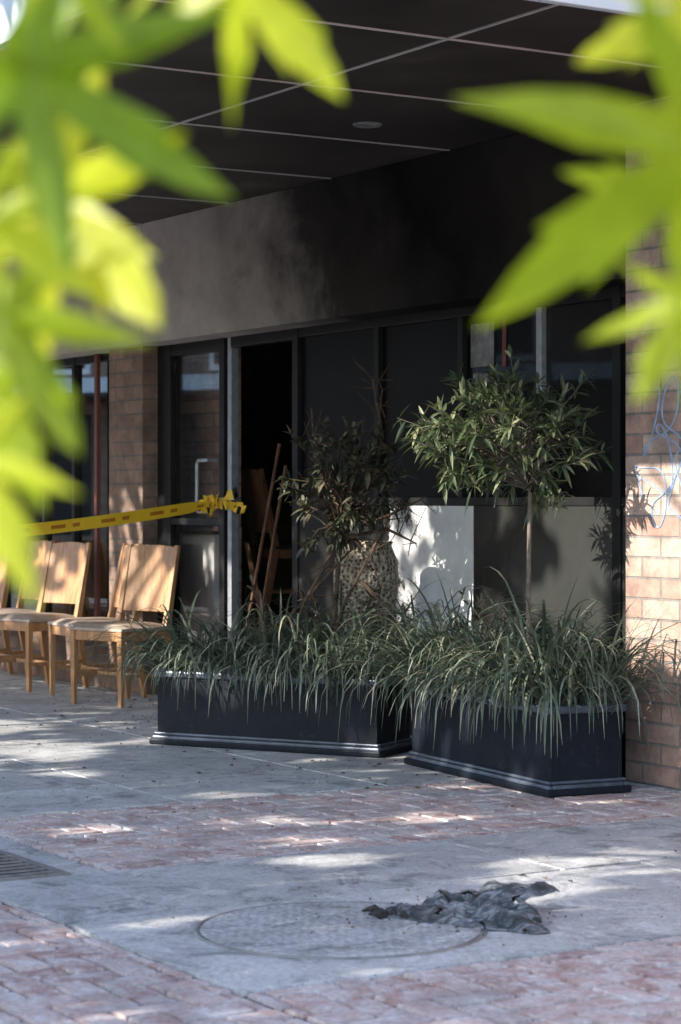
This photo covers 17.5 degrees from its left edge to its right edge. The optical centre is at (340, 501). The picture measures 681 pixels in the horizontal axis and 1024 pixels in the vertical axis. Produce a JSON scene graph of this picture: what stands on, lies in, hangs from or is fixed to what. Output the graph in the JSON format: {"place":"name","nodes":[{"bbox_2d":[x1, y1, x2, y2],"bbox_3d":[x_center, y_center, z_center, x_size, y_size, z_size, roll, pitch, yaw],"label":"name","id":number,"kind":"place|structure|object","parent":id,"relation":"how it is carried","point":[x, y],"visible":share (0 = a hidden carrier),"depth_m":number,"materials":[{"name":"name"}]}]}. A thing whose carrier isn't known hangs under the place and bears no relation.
{"place":"outdoors","nodes":[
{"label":"outdoors","id":0,"kind":"place"},
{"bbox_2d":[180,530,218,647],"bbox_3d":[-0.959,0.580,13.736,0.090,0.800,0.830,0,0,-32],"label":"interior counter","id":1,"kind":"object","parent":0,"point":[199,560],"visible":0.39,"depth_m":13.54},
{"bbox_2d":[180,348,240,630],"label":"interior brick wall","id":2,"kind":"structure","parent":0,"point":[199,406],"depth_m":13.68,"materials":[{"name":"brick"}]},
{"bbox_2d":[242,612,287,637],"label":"interior floor","id":3,"kind":"structure","parent":0,"point":[251,625],"depth_m":21.57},
{"bbox_2d":[243,541,291,632],"bbox_3d":[-0.340,0.710,13.670,0.518,0.924,0.430,0,0,-2],"label":"burnt chair","id":4,"kind":"object","parent":3,"relation":"on","point":[247,548],"visible":0.14,"depth_m":13.46,"materials":[{"name":"brown wood"}]},
{"bbox_2d":[241,468,291,619],"bbox_3d":[-0.334,0.260,13.725,0.518,0.924,0.430,0,0,-22],"label":"burnt chair","id":5,"kind":"object","parent":4,"relation":"on","point":[255,493],"visible":0.51,"depth_m":13.58,"materials":[{"name":"brown wood"}]},
{"bbox_2d":[241,341,422,613],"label":"interior walls","id":6,"kind":"structure","parent":3,"relation":"on","point":[266,394],"depth_m":23.03,"materials":[{"name":"black paint"}]},
{"bbox_2d":[0,0,664,227],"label":"canopy soffit","id":7,"kind":"structure","parent":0,"point":[448,70],"depth_m":8.95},
{"bbox_2d":[90,122,382,202],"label":"downlights","id":8,"kind":"object","parent":7,"relation":"attached to","point":[367,124],"visible":0.62,"depth_m":9.82,"materials":[{"name":"metal"}]},
{"bbox_2d":[0,770,677,1023],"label":"paving joint sand","id":9,"kind":"structure","parent":0,"point":[623,775],"depth_m":5.37,"materials":[{"name":"grey sand"}]},
{"bbox_2d":[0,858,46,877],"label":"drain sump","id":10,"kind":"object","parent":9,"relation":"on","point":[16,869],"visible":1,"depth_m":7.17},
{"bbox_2d":[0,849,68,881],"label":"drain grate","id":11,"kind":"object","parent":10,"relation":"on","point":[40,868],"visible":0.97,"depth_m":7.09,"materials":[{"name":"metal"}]},
{"bbox_2d":[0,671,680,996],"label":"concrete pavement","id":12,"kind":"structure","parent":0,"point":[622,888],"depth_m":7.16,"materials":[{"name":"grey concrete"}]},
{"bbox_2d":[0,561,12,674],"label":"cafe chair","id":13,"kind":"object","parent":12,"relation":"on","point":[5,577],"visible":0.33,"depth_m":15.08,"materials":[{"name":"wood"}]},
{"bbox_2d":[0,540,54,672],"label":"cafe chair","id":14,"kind":"object","parent":12,"relation":"on","point":[39,551],"visible":0.42,"depth_m":14.70,"materials":[{"name":"wood"}]},
{"bbox_2d":[0,541,91,691],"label":"cafe chair","id":15,"kind":"object","parent":12,"relation":"on","point":[65,574],"visible":0.87,"depth_m":14.08,"materials":[{"name":"wood"}]},
{"bbox_2d":[0,630,108,688],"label":"sill wall","id":16,"kind":"structure","parent":12,"relation":"on","point":[62,648],"depth_m":14.57,"materials":[{"name":"brown brick"}]},
{"bbox_2d":[48,543,148,697],"bbox_3d":[-1.453,0.720,13.422,0.518,0.924,0.430,0,0,-28],"label":"cafe chair","id":17,"kind":"object","parent":12,"relation":"on","point":[59,626],"visible":0.51,"depth_m":13.46,"materials":[{"name":"wood"}]},
{"bbox_2d":[69,545,179,707],"bbox_3d":[-1.258,0.720,13.003,0.430,0.924,0.519,0,0,38],"label":"cafe chair","id":18,"kind":"object","parent":12,"relation":"on","point":[149,578],"visible":0.83,"depth_m":13.06,"materials":[{"name":"wood"}]},
{"bbox_2d":[109,346,157,694],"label":"brick pier","id":19,"kind":"structure","parent":12,"relation":"on","point":[133,428],"depth_m":13.63,"materials":[{"name":"beige brick"}]},
{"bbox_2d":[0,129,625,360],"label":"bulkhead","id":20,"kind":"object","parent":19,"relation":"on","point":[454,228],"visible":0.77,"depth_m":11.23,"materials":[{"name":"grey concrete"}]},
{"bbox_2d":[0,0,670,49],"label":"canopy fascia","id":21,"kind":"structure","parent":20,"relation":"on","point":[9,9],"depth_m":7.47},
{"bbox_2d":[82,0,651,223],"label":"soffit joints","id":22,"kind":"object","parent":21,"relation":"attached to","point":[450,38],"visible":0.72,"depth_m":8.73,"materials":[{"name":"grey metal"}]},
{"bbox_2d":[242,443,280,653],"bbox_3d":[-0.530,0.429,12.436,0.101,1.503,0.538,0,0,-38],"label":"wooden plank","id":23,"kind":"object","parent":12,"relation":"on","point":[265,520],"visible":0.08,"depth_m":12.34,"materials":[{"name":"brown wood"}]},
{"bbox_2d":[258,465,287,628],"bbox_3d":[-0.481,0.489,12.315,0.128,1.383,0.436,0,0,-42],"label":"wooden plank","id":24,"kind":"object","parent":12,"relation":"on","point":[272,544],"visible":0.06,"depth_m":12.24,"materials":[{"name":"brown wood"}]},
{"bbox_2d":[149,668,411,757],"bbox_3d":[-0.281,1.000,10.652,1.265,0.360,0.400,0,0,28],"label":"planter box","id":25,"kind":"object","parent":12,"relation":"on","point":[284,725],"visible":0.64,"depth_m":10.46,"materials":[{"name":"paint"}]},
{"bbox_2d":[60,578,457,723],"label":"strap grass","id":26,"kind":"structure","parent":25,"relation":"in","point":[213,657],"depth_m":10.44,"materials":[{"name":"green plant"}]},
{"bbox_2d":[243,358,439,672],"bbox_3d":[-0.005,0.100,10.546,0.880,1.574,0.594,0,0,-16],"label":"burnt tree","id":27,"kind":"object","parent":25,"relation":"in","point":[344,499],"visible":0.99,"depth_m":10.55,"materials":[{"name":"green plant"}]},
{"bbox_2d":[243,575,514,686],"bbox_3d":[0.236,0.601,10.182,0.590,0.505,1.678,0,0,-40],"label":"scorched shrub","id":28,"kind":"object","parent":25,"relation":"in","point":[314,602],"visible":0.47,"depth_m":10.55,"materials":[{"name":"green plant"}]},
{"bbox_2d":[1,285,625,700],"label":"window frames","id":29,"kind":"structure","parent":12,"relation":"on","point":[169,431],"depth_m":12.80,"materials":[{"name":"black metal"}]},
{"bbox_2d":[29,487,246,535],"bbox_3d":[-1.767,0.074,12.043,2.823,0.319,0.176,0,0,-33],"label":"barrier tape","id":30,"kind":"object","parent":29,"relation":"attached to","point":[209,504],"visible":0.93,"depth_m":12.48,"materials":[{"name":"yellow plastic"}]},
{"bbox_2d":[195,458,217,513],"bbox_3d":[-0.784,-0.090,12.944,0.070,0.321,0.148,0,0,-38],"label":"door handle","id":31,"kind":"object","parent":29,"relation":"attached to","point":[198,461],"visible":0.7,"depth_m":12.97,"materials":[{"name":"metal"}]},
{"bbox_2d":[0,299,611,616],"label":"window glass","id":32,"kind":"object","parent":29,"relation":"in","point":[421,358],"visible":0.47,"depth_m":11.28,"materials":[{"name":"glass"}]},
{"bbox_2d":[471,316,505,389],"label":"window posters","id":33,"kind":"object","parent":32,"relation":"attached to","point":[482,345],"depth_m":10.67},
{"bbox_2d":[193,901,487,958],"bbox_3d":[0.000,1.175,6.110,0.810,0.007,0.810,0,0,0],"label":"manhole cover","id":34,"kind":"object","parent":12,"relation":"on","point":[282,930],"visible":0.84,"depth_m":6.02,"materials":[{"name":"metal"}]},
{"bbox_2d":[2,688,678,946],"bbox_3d":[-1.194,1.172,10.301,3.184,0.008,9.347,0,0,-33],"label":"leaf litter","id":35,"kind":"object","parent":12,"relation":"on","point":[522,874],"visible":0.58,"depth_m":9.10,"materials":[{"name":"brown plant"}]},
{"bbox_2d":[333,541,398,658],"bbox_3d":[0.125,0.688,10.860,0.320,0.985,0.320,0,0,0],"label":"woven urn","id":36,"kind":"object","parent":12,"relation":"on","point":[385,561],"visible":0.46,"depth_m":10.73,"materials":[{"name":"wicker"}]},
{"bbox_2d":[362,880,559,933],"bbox_3d":[0.361,1.129,6.310,0.584,0.102,0.409,0,0,21],"label":"burnt cloth","id":37,"kind":"object","parent":12,"relation":"on","point":[491,905],"visible":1,"depth_m":6.21,"materials":[{"name":"grey fabric"}]},
{"bbox_2d":[404,684,631,797],"bbox_3d":[0.732,1.000,9.476,0.400,0.360,1.269,0,0,-25],"label":"planter box","id":38,"kind":"object","parent":12,"relation":"on","point":[584,762],"visible":0.73,"depth_m":9.03,"materials":[{"name":"paint"}]},
{"bbox_2d":[288,567,680,758],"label":"strap grass","id":39,"kind":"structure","parent":38,"relation":"in","point":[557,670],"depth_m":9.09,"materials":[{"name":"green plant"}]},
{"bbox_2d":[391,345,613,659],"bbox_3d":[0.687,0.103,9.347,0.954,1.555,0.814,0,0,0],"label":"standard tree","id":40,"kind":"object","parent":38,"relation":"in","point":[519,459],"visible":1,"depth_m":9.27,"materials":[{"name":"green plant"}]},
{"bbox_2d":[0,780,680,1023],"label":"brick paving","id":41,"kind":"structure","parent":0,"point":[637,982],"depth_m":5.76,"materials":[{"name":"brick"}]},
{"label":"ground","id":42,"kind":"structure","parent":0,"visible":0},
{"bbox_2d":[0,0,680,604],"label":"plane tree","id":43,"kind":"object","parent":42,"relation":"on","point":[56,228],"visible":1,"depth_m":1.27,"materials":[{"name":"green plant"}]},
{"bbox_2d":[626,97,680,789],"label":"brick pier","id":44,"kind":"structure","parent":42,"relation":"on","point":[653,564],"depth_m":9.22,"materials":[{"name":"brick"}]},
{"bbox_2d":[125,129,536,227],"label":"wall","id":45,"kind":"structure","parent":44,"relation":"on","point":[338,176],"depth_m":13.73,"materials":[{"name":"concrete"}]},
{"bbox_2d":[299,506,625,769],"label":"cladding","id":46,"kind":"structure","parent":44,"relation":"attached to","point":[457,549],"depth_m":10.56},
{"bbox_2d":[634,375,680,527],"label":"graffiti tag","id":47,"kind":"object","parent":44,"relation":"attached to","point":[671,486],"visible":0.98,"depth_m":9.14,"materials":[{"name":"paint"}]}
]}

